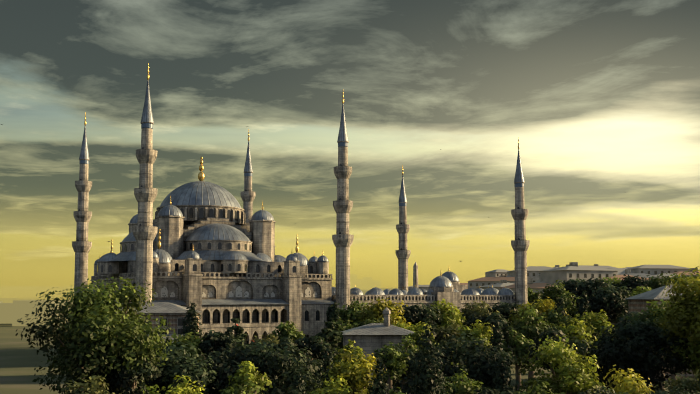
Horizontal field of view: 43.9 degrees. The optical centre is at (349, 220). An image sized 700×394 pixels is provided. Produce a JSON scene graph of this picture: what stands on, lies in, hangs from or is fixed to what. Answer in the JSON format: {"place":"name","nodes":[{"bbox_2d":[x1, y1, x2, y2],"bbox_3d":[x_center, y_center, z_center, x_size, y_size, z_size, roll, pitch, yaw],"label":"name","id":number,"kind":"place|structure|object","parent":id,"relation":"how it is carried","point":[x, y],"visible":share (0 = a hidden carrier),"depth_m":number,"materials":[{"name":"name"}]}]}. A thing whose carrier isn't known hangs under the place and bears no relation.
{"place":"outdoors","nodes":[
{"label":"outdoors","id":0,"kind":"place"},
{"bbox_2d":[0,324,678,393],"bbox_3d":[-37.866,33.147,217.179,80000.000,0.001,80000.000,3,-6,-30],"label":"ground","id":1,"kind":"structure","parent":0,"point":[20,359],"depth_m":175.26,"materials":[{"name":"green plant"}]},
{"bbox_2d":[54,325,83,392],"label":"tree","id":2,"kind":"object","parent":1,"relation":"on","point":[64,349],"visible":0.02,"depth_m":116.78,"materials":[{"name":"green plant"}]},
{"bbox_2d":[71,112,91,320],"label":"minaret","id":3,"kind":"object","parent":1,"relation":"on","point":[82,244],"visible":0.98,"depth_m":232.38,"materials":[{"name":"stone"}]},
{"bbox_2d":[61,375,119,393],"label":"tree","id":4,"kind":"object","parent":1,"relation":"on","point":[95,385],"visible":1,"depth_m":46.06,"materials":[{"name":"green plant"}]},
{"bbox_2d":[15,277,174,393],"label":"tree","id":5,"kind":"object","parent":1,"relation":"on","point":[101,342],"visible":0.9,"depth_m":58.24,"materials":[{"name":"green plant"}]},
{"bbox_2d":[102,356,161,393],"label":"tree","id":6,"kind":"object","parent":1,"relation":"on","point":[129,385],"visible":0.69,"depth_m":57.90,"materials":[{"name":"green plant"}]},
{"bbox_2d":[79,290,200,376],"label":"building","id":7,"kind":"structure","parent":1,"relation":"on","point":[172,314],"depth_m":149.93,"materials":[{"name":"stone"}]},
{"bbox_2d":[132,63,157,301],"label":"minaret","id":8,"kind":"object","parent":1,"relation":"on","point":[144,230],"visible":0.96,"depth_m":182.60,"materials":[{"name":"stone"}]},
{"bbox_2d":[154,325,163,354],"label":"tree","id":9,"kind":"object","parent":1,"relation":"on","point":[160,340],"visible":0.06,"depth_m":98.18,"materials":[{"name":"green plant"}]},
{"bbox_2d":[115,341,221,393],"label":"tree","id":10,"kind":"object","parent":1,"relation":"on","point":[174,366],"visible":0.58,"depth_m":66.20,"materials":[{"name":"green plant"}]},
{"bbox_2d":[141,375,204,393],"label":"tree","id":11,"kind":"object","parent":1,"relation":"on","point":[180,389],"visible":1,"depth_m":46.99,"materials":[{"name":"green plant"}]},
{"bbox_2d":[164,332,204,362],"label":"tree","id":12,"kind":"object","parent":1,"relation":"on","point":[186,339],"visible":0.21,"depth_m":109.00,"materials":[{"name":"green plant"}]},
{"bbox_2d":[0,274,380,299],"bbox_3d":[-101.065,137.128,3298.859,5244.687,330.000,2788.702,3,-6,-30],"label":"haze","id":13,"kind":"object","parent":1,"relation":"on","point":[67,290],"depth_m":3253.81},
{"bbox_2d":[180,301,206,360],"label":"tree","id":14,"kind":"object","parent":1,"relation":"on","point":[192,322],"visible":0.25,"depth_m":115.91,"materials":[{"name":"green plant"}]},
{"bbox_2d":[90,156,333,358],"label":"mosque hall","id":15,"kind":"structure","parent":1,"relation":"on","point":[218,262],"depth_m":201.76,"materials":[{"name":"stone"}]},
{"bbox_2d":[203,350,235,363],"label":"tree","id":16,"kind":"object","parent":1,"relation":"on","point":[216,352],"visible":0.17,"depth_m":93.25,"materials":[{"name":"green plant"}]},
{"bbox_2d":[197,330,243,357],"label":"tree","id":17,"kind":"object","parent":1,"relation":"on","point":[217,341],"visible":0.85,"depth_m":108.57,"materials":[{"name":"green plant"}]},
{"bbox_2d":[224,328,236,350],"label":"tree","id":18,"kind":"object","parent":1,"relation":"on","point":[228,332],"visible":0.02,"depth_m":110.37,"materials":[{"name":"green plant"}]},
{"bbox_2d":[226,318,246,348],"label":"tree","id":19,"kind":"object","parent":1,"relation":"on","point":[238,329],"visible":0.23,"depth_m":114.07,"materials":[{"name":"green plant"}]},
{"bbox_2d":[219,381,261,393],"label":"tree","id":20,"kind":"object","parent":1,"relation":"on","point":[231,390],"visible":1,"depth_m":42.85,"materials":[{"name":"green plant"}]},
{"bbox_2d":[241,129,255,224],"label":"minaret","id":21,"kind":"object","parent":1,"relation":"on","point":[248,194],"visible":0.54,"depth_m":257.52,"materials":[{"name":"stone"}]},
{"bbox_2d":[228,361,272,393],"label":"tree","id":22,"kind":"object","parent":1,"relation":"on","point":[243,376],"visible":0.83,"depth_m":50.20,"materials":[{"name":"green plant"}]},
{"bbox_2d":[245,333,278,349],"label":"tree","id":23,"kind":"object","parent":1,"relation":"on","point":[272,340],"visible":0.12,"depth_m":108.22,"materials":[{"name":"green plant"}]},
{"bbox_2d":[201,341,323,393],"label":"tree","id":24,"kind":"object","parent":1,"relation":"on","point":[278,369],"visible":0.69,"depth_m":69.79,"materials":[{"name":"green plant"}]},
{"bbox_2d":[266,319,304,355],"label":"tree","id":25,"kind":"object","parent":1,"relation":"on","point":[286,330],"visible":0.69,"depth_m":123.52,"materials":[{"name":"green plant"}]},
{"bbox_2d":[266,337,311,362],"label":"tree","id":26,"kind":"object","parent":1,"relation":"on","point":[288,344],"visible":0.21,"depth_m":98.32,"materials":[{"name":"green plant"}]},
{"bbox_2d":[287,388,304,393],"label":"tree","id":27,"kind":"object","parent":1,"relation":"on","point":[295,391],"visible":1,"depth_m":41.46,"materials":[{"name":"green plant"}]},
{"bbox_2d":[289,369,307,393],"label":"tree","id":28,"kind":"object","parent":1,"relation":"on","point":[298,382],"visible":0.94,"depth_m":48.92,"materials":[{"name":"green plant"}]},
{"bbox_2d":[294,333,330,364],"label":"tree","id":29,"kind":"object","parent":1,"relation":"on","point":[318,347],"visible":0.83,"depth_m":102.14,"materials":[{"name":"green plant"}]},
{"bbox_2d":[305,359,324,392],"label":"tree","id":30,"kind":"object","parent":1,"relation":"on","point":[319,362],"visible":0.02,"depth_m":87.48,"materials":[{"name":"green plant"}]},
{"bbox_2d":[316,348,338,393],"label":"tree","id":31,"kind":"object","parent":1,"relation":"on","point":[327,362],"visible":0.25,"depth_m":58.98,"materials":[{"name":"green plant"}]},
{"bbox_2d":[313,321,342,374],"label":"tree","id":32,"kind":"object","parent":1,"relation":"on","point":[327,333],"visible":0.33,"depth_m":106.31,"materials":[{"name":"green plant"}]},
{"bbox_2d":[324,306,333,327],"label":"tree","id":33,"kind":"object","parent":1,"relation":"on","point":[329,313],"visible":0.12,"depth_m":148.46,"materials":[{"name":"green plant"}]},
{"bbox_2d":[306,375,352,393],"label":"tree","id":34,"kind":"object","parent":1,"relation":"on","point":[330,390],"visible":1,"depth_m":47.30,"materials":[{"name":"green plant"}]},
{"bbox_2d":[330,302,341,347],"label":"tree","id":35,"kind":"object","parent":1,"relation":"on","point":[335,313],"visible":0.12,"depth_m":148.56,"materials":[{"name":"green plant"}]},
{"bbox_2d":[324,317,352,366],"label":"tree","id":36,"kind":"object","parent":1,"relation":"on","point":[339,342],"visible":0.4,"depth_m":133.03,"materials":[{"name":"green plant"}]},
{"bbox_2d":[332,92,353,328],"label":"minaret","id":37,"kind":"object","parent":1,"relation":"on","point":[342,238],"visible":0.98,"depth_m":206.17,"materials":[{"name":"stone"}]},
{"bbox_2d":[321,299,369,330],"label":"tree","id":38,"kind":"object","parent":1,"relation":"on","point":[351,313],"visible":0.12,"depth_m":164.91,"materials":[{"name":"green plant"}]},
{"bbox_2d":[330,339,366,370],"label":"tree","id":39,"kind":"object","parent":1,"relation":"on","point":[349,346],"visible":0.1,"depth_m":101.71,"materials":[{"name":"green plant"}]},
{"bbox_2d":[0,212,699,302],"bbox_3d":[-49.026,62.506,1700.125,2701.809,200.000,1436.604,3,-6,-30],"label":"haze","id":40,"kind":"object","parent":1,"relation":"on","point":[356,251],"depth_m":1704.96,"materials":[{"name":"yellow"}]},
{"bbox_2d":[0,200,699,302],"bbox_3d":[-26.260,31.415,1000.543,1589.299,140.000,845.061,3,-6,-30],"label":"haze","id":41,"kind":"object","parent":1,"relation":"on","point":[354,250],"depth_m":1002.89,"materials":[{"name":"yellow"}]},
{"bbox_2d":[0,186,699,300],"bbox_3d":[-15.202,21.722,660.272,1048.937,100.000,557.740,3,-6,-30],"label":"haze","id":42,"kind":"object","parent":1,"relation":"on","point":[364,245],"depth_m":662.37,"materials":[{"name":"yellow"}]},
{"bbox_2d":[0,262,699,325],"bbox_3d":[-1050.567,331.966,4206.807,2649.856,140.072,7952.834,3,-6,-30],"label":"city","id":43,"kind":"structure","parent":1,"relation":"on","point":[539,278],"depth_m":396.78,"materials":[{"name":"brown"}]},
{"bbox_2d":[320,349,386,393],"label":"tree","id":44,"kind":"object","parent":1,"relation":"on","point":[357,380],"visible":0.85,"depth_m":54.92,"materials":[{"name":"green plant"}]},
{"bbox_2d":[339,351,373,393],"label":"tree","id":45,"kind":"object","parent":1,"relation":"on","point":[354,353],"visible":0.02,"depth_m":90.61,"materials":[{"name":"green plant"}]},
{"bbox_2d":[351,317,383,328],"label":"tree","id":46,"kind":"object","parent":1,"relation":"on","point":[373,320],"visible":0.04,"depth_m":128.56,"materials":[{"name":"green plant"}]},
{"bbox_2d":[367,356,388,393],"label":"tree","id":47,"kind":"object","parent":1,"relation":"on","point":[378,387],"visible":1,"depth_m":53.11,"materials":[{"name":"green plant"}]},
{"bbox_2d":[356,297,412,329],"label":"tree","id":48,"kind":"object","parent":1,"relation":"on","point":[375,311],"visible":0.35,"depth_m":157.27,"materials":[{"name":"green plant"}]},
{"bbox_2d":[375,347,409,393],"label":"tree","id":49,"kind":"object","parent":1,"relation":"on","point":[394,366],"visible":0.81,"depth_m":88.70,"materials":[{"name":"green plant"}]},
{"bbox_2d":[374,347,415,391],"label":"tree","id":50,"kind":"object","parent":1,"relation":"on","point":[411,355],"visible":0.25,"depth_m":94.27,"materials":[{"name":"green plant"}]},
{"bbox_2d":[372,335,420,393],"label":"tree","id":51,"kind":"object","parent":1,"relation":"on","point":[410,345],"visible":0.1,"depth_m":98.58,"materials":[{"name":"green plant"}]},
{"bbox_2d":[389,387,406,393],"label":"tree","id":52,"kind":"object","parent":1,"relation":"on","point":[393,392],"visible":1,"depth_m":43.40,"materials":[{"name":"green plant"}]},
{"bbox_2d":[395,165,410,291],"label":"minaret","id":53,"kind":"object","parent":1,"relation":"on","point":[403,253],"visible":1,"depth_m":283.19,"materials":[{"name":"stone"}]},
{"bbox_2d":[392,321,433,340],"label":"tree","id":54,"kind":"object","parent":1,"relation":"on","point":[418,328],"visible":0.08,"depth_m":124.78,"materials":[{"name":"green plant"}]},
{"bbox_2d":[397,303,442,331],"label":"tree","id":55,"kind":"object","parent":1,"relation":"on","point":[414,314],"visible":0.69,"depth_m":166.47,"materials":[{"name":"green plant"}]},
{"bbox_2d":[332,269,515,349],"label":"mosque courtyard","id":56,"kind":"structure","parent":1,"relation":"on","point":[447,287],"depth_m":221.77,"materials":[{"name":"stone"}]},
{"bbox_2d":[408,330,439,348],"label":"tree","id":57,"kind":"object","parent":1,"relation":"on","point":[416,334],"visible":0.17,"depth_m":107.94,"materials":[{"name":"green plant"}]},
{"bbox_2d":[408,319,449,393],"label":"tree","id":58,"kind":"object","parent":1,"relation":"on","point":[427,381],"visible":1,"depth_m":47.16,"materials":[{"name":"green plant"}]},
{"bbox_2d":[425,299,466,332],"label":"tree","id":59,"kind":"object","parent":1,"relation":"on","point":[449,313],"visible":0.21,"depth_m":171.65,"materials":[{"name":"green plant"}]},
{"bbox_2d":[432,324,470,363],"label":"tree","id":60,"kind":"object","parent":1,"relation":"on","point":[450,331],"visible":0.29,"depth_m":115.46,"materials":[{"name":"green plant"}]},
{"bbox_2d":[390,331,521,393],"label":"tree","id":61,"kind":"object","parent":1,"relation":"on","point":[480,367],"visible":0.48,"depth_m":62.79,"materials":[{"name":"green plant"}]},
{"bbox_2d":[453,355,467,391],"bbox_3d":[6.519,13.465,51.037,2.054,10.948,1.963,3,-6,-30],"label":"tree","id":62,"kind":"object","parent":1,"relation":"on","point":[460,361],"visible":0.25,"depth_m":51.40,"materials":[{"name":"green plant"}]},
{"bbox_2d":[439,369,483,393],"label":"tree","id":63,"kind":"object","parent":1,"relation":"on","point":[466,386],"visible":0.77,"depth_m":49.59,"materials":[{"name":"green plant"}]},
{"bbox_2d":[457,320,494,352],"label":"tree","id":64,"kind":"object","parent":1,"relation":"on","point":[480,331],"visible":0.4,"depth_m":110.05,"materials":[{"name":"green plant"}]},
{"bbox_2d":[458,299,504,328],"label":"tree","id":65,"kind":"object","parent":1,"relation":"on","point":[466,312],"visible":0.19,"depth_m":178.41,"materials":[{"name":"green plant"}]},
{"bbox_2d":[464,312,518,347],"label":"tree","id":66,"kind":"object","parent":1,"relation":"on","point":[494,319],"visible":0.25,"depth_m":130.74,"materials":[{"name":"green plant"}]},
{"bbox_2d":[473,385,522,393],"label":"tree","id":67,"kind":"object","parent":1,"relation":"on","point":[485,390],"visible":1,"depth_m":42.90,"materials":[{"name":"green plant"}]},
{"bbox_2d":[489,323,509,373],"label":"tree","id":68,"kind":"object","parent":1,"relation":"on","point":[497,336],"visible":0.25,"depth_m":99.33,"materials":[{"name":"green plant"}]},
{"bbox_2d":[486,349,517,371],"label":"tree","id":69,"kind":"object","parent":1,"relation":"on","point":[513,360],"visible":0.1,"depth_m":90.98,"materials":[{"name":"green plant"}]},
{"bbox_2d":[492,350,515,392],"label":"tree","id":70,"kind":"object","parent":1,"relation":"on","point":[502,377],"visible":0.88,"depth_m":55.34,"materials":[{"name":"green plant"}]},
{"bbox_2d":[483,301,524,348],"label":"tree","id":71,"kind":"object","parent":1,"relation":"on","point":[504,309],"visible":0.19,"depth_m":182.66,"materials":[{"name":"green plant"}]},
{"bbox_2d":[500,328,534,388],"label":"tree","id":72,"kind":"object","parent":1,"relation":"on","point":[518,344],"visible":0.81,"depth_m":103.53,"materials":[{"name":"green plant"}]},
{"bbox_2d":[511,137,529,305],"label":"minaret","id":73,"kind":"object","parent":1,"relation":"on","point":[520,243],"visible":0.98,"depth_m":233.38,"materials":[{"name":"stone"}]},
{"bbox_2d":[511,304,557,387],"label":"tree","id":74,"kind":"object","parent":1,"relation":"on","point":[530,327],"visible":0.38,"depth_m":126.85,"materials":[{"name":"green plant"}]},
{"bbox_2d":[527,287,542,302],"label":"tree","id":75,"kind":"object","parent":1,"relation":"on","point":[532,296],"visible":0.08,"depth_m":246.98,"materials":[{"name":"green plant"}]},
{"bbox_2d":[506,297,568,344],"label":"tree","id":76,"kind":"object","parent":1,"relation":"on","point":[543,304],"visible":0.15,"depth_m":174.88,"materials":[{"name":"green plant"}]},
{"bbox_2d":[514,380,565,393],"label":"tree","id":77,"kind":"object","parent":1,"relation":"on","point":[538,389],"visible":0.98,"depth_m":44.97,"materials":[{"name":"green plant"}]},
{"bbox_2d":[538,280,571,308],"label":"tree","id":78,"kind":"object","parent":1,"relation":"on","point":[557,290],"visible":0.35,"depth_m":239.44,"materials":[{"name":"green plant"}]},
{"bbox_2d":[534,307,575,336],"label":"tree","id":79,"kind":"object","parent":1,"relation":"on","point":[556,318],"visible":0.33,"depth_m":148.84,"materials":[{"name":"green plant"}]},
{"bbox_2d":[525,326,590,384],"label":"tree","id":80,"kind":"object","parent":1,"relation":"on","point":[550,334],"visible":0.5,"depth_m":78.75,"materials":[{"name":"green plant"}]},
{"bbox_2d":[554,296,569,369],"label":"tree","id":81,"kind":"object","parent":1,"relation":"on","point":[559,303],"visible":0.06,"depth_m":160.16,"materials":[{"name":"green plant"}]},
{"bbox_2d":[519,335,606,393],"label":"tree","id":82,"kind":"object","parent":1,"relation":"on","point":[576,379],"visible":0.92,"depth_m":56.44,"materials":[{"name":"green plant"}]},
{"bbox_2d":[547,292,579,320],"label":"tree","id":83,"kind":"object","parent":1,"relation":"on","point":[567,303],"visible":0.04,"depth_m":189.71,"materials":[{"name":"green plant"}]},
{"bbox_2d":[553,278,584,314],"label":"tree","id":84,"kind":"object","parent":1,"relation":"on","point":[570,284],"visible":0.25,"depth_m":256.24,"materials":[{"name":"green plant"}]},
{"bbox_2d":[551,318,597,365],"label":"tree","id":85,"kind":"object","parent":1,"relation":"on","point":[571,329],"visible":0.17,"depth_m":119.83,"materials":[{"name":"green plant"}]},
{"bbox_2d":[574,290,591,369],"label":"tree","id":86,"kind":"object","parent":1,"relation":"on","point":[583,305],"visible":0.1,"depth_m":150.06,"materials":[{"name":"green plant"}]},
{"bbox_2d":[575,344,593,393],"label":"tree","id":87,"kind":"object","parent":1,"relation":"on","point":[581,350],"visible":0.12,"depth_m":59.63,"materials":[{"name":"green plant"}]},
{"bbox_2d":[566,278,614,301],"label":"tree","id":88,"kind":"object","parent":1,"relation":"on","point":[589,285],"visible":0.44,"depth_m":229.31,"materials":[{"name":"green plant"}]},
{"bbox_2d":[573,309,613,355],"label":"tree","id":89,"kind":"object","parent":1,"relation":"on","point":[597,321],"visible":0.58,"depth_m":138.15,"materials":[{"name":"green plant"}]},
{"bbox_2d":[572,286,631,324],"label":"tree","id":90,"kind":"object","parent":1,"relation":"on","point":[613,304],"visible":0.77,"depth_m":178.62,"materials":[{"name":"green plant"}]},
{"bbox_2d":[578,386,628,393],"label":"tree","id":91,"kind":"object","parent":1,"relation":"on","point":[601,390],"visible":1,"depth_m":44.01,"materials":[{"name":"green plant"}]},
{"bbox_2d":[591,352,620,392],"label":"tree","id":92,"kind":"object","parent":1,"relation":"on","point":[597,377],"visible":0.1,"depth_m":92.39,"materials":[{"name":"green plant"}]},
{"bbox_2d":[603,275,631,294],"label":"tree","id":93,"kind":"object","parent":1,"relation":"on","point":[618,281],"visible":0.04,"depth_m":257.67,"materials":[{"name":"green plant"}]},
{"bbox_2d":[611,310,642,357],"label":"tree","id":94,"kind":"object","parent":1,"relation":"on","point":[625,319],"visible":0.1,"depth_m":125.08,"materials":[{"name":"green plant"}]},
{"bbox_2d":[603,364,654,393],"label":"tree","id":95,"kind":"object","parent":1,"relation":"on","point":[630,387],"visible":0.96,"depth_m":51.88,"materials":[{"name":"green plant"}]},
{"bbox_2d":[611,286,650,322],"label":"tree","id":96,"kind":"object","parent":1,"relation":"on","point":[638,290],"depth_m":201.90,"materials":[{"name":"green plant"}]},
{"bbox_2d":[611,274,653,296],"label":"tree","id":97,"kind":"object","parent":1,"relation":"on","point":[632,281],"visible":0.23,"depth_m":250.63,"materials":[{"name":"green plant"}]},
{"bbox_2d":[584,317,697,393],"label":"tree","id":98,"kind":"object","parent":1,"relation":"on","point":[641,339],"visible":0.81,"depth_m":70.04,"materials":[{"name":"green plant"}]},
{"bbox_2d":[620,297,687,389],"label":"tree","id":99,"kind":"object","parent":1,"relation":"on","point":[649,314],"visible":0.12,"depth_m":89.64,"materials":[{"name":"green plant"}]},
{"bbox_2d":[643,273,673,290],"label":"tree","id":100,"kind":"object","parent":1,"relation":"on","point":[657,282],"visible":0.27,"depth_m":235.98,"materials":[{"name":"green plant"}]},
{"bbox_2d":[649,388,699,393],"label":"tree","id":101,"kind":"object","parent":1,"relation":"on","point":[672,391],"visible":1,"depth_m":43.74,"materials":[{"name":"green plant"}]},
{"bbox_2d":[653,270,699,377],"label":"tree","id":102,"kind":"object","parent":1,"relation":"on","point":[679,316],"visible":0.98,"depth_m":67.13,"materials":[{"name":"green plant"}]},
{"bbox_2d":[654,264,699,381],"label":"tree","id":103,"kind":"object","parent":1,"relation":"on","point":[693,355],"visible":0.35,"depth_m":68.71,"materials":[{"name":"green plant"}]},
{"bbox_2d":[654,369,699,393],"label":"tree","id":104,"kind":"object","parent":1,"relation":"on","point":[691,385],"visible":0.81,"depth_m":51.58,"materials":[{"name":"green plant"}]},
{"bbox_2d":[666,271,699,283],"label":"tree","id":105,"kind":"object","parent":1,"relation":"on","point":[676,279],"depth_m":245.68,"materials":[{"name":"green plant"}]},
{"bbox_2d":[0,0,699,287],"label":"sky","id":106,"kind":"structure","parent":0,"point":[601,98],"materials":[{"name":"grey"}]},
{"bbox_2d":[341,285,698,393],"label":"garden buildings","id":107,"kind":"structure","parent":0,"point":[370,338],"depth_m":116.58,"materials":[{"name":"stone"}]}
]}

